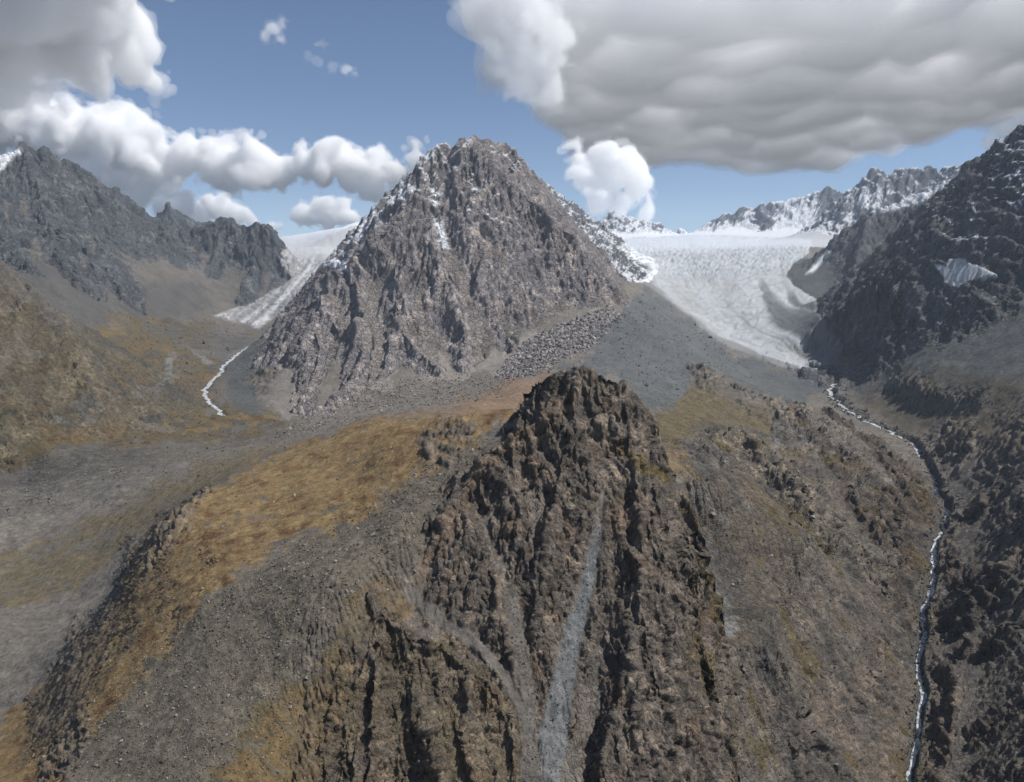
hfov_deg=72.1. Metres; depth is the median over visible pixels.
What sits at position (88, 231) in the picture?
mountain
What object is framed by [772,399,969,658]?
hillside
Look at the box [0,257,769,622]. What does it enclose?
valley floor
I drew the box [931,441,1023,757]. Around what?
hillside
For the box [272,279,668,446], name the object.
scree slope
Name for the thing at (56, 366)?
hill
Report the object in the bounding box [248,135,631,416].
mountain
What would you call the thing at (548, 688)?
stones
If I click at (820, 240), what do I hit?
snowfield
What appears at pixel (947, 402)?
hillside
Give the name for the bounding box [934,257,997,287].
ice patch
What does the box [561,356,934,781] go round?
hillside
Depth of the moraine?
2228.69 m
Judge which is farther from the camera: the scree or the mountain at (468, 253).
the mountain at (468, 253)
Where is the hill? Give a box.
[0,279,212,472]
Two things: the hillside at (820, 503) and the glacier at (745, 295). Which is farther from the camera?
the glacier at (745, 295)
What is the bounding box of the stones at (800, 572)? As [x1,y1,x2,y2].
[678,408,931,780]
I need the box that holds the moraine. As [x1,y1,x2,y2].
[564,289,755,404]
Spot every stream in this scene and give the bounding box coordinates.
[201,346,248,415]
[827,374,949,781]
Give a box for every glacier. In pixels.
[216,223,357,327]
[617,234,845,370]
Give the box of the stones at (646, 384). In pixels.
[570,290,751,403]
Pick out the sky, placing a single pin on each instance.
(294, 117)
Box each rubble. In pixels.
[253,372,509,453]
[495,305,627,381]
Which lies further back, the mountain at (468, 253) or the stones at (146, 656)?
the mountain at (468, 253)
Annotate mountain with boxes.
[0,141,292,315]
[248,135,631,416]
[543,180,652,282]
[600,210,687,233]
[692,186,843,232]
[789,124,1023,391]
[797,163,962,234]
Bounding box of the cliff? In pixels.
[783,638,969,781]
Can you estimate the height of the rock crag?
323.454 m
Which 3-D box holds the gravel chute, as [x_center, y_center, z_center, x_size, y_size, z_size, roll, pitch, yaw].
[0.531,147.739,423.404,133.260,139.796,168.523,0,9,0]
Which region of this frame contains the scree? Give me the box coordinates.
[17,437,488,781]
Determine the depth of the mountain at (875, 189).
7302.29 m
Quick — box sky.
[0,0,1023,236]
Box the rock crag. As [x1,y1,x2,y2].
[319,365,742,781]
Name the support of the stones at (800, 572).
on the hillside at (718, 405)
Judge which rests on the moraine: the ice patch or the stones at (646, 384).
the stones at (646, 384)
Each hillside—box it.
[0,402,519,781]
[246,362,895,605]
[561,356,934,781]
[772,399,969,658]
[786,262,1023,781]
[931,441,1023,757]
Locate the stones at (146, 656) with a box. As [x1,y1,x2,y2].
[11,411,488,780]
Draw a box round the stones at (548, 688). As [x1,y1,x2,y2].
[507,508,604,781]
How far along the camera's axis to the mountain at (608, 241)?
4780.21 m
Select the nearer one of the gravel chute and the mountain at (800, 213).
the gravel chute
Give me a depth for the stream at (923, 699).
981.69 m
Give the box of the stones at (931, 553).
[822,389,962,781]
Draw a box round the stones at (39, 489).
[0,317,290,520]
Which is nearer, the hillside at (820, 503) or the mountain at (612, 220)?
the hillside at (820, 503)
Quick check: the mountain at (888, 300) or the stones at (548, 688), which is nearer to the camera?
the stones at (548, 688)
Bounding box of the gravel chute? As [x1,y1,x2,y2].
[405,485,607,781]
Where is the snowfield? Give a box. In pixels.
[279,225,839,263]
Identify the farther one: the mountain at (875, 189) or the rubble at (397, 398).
the mountain at (875, 189)

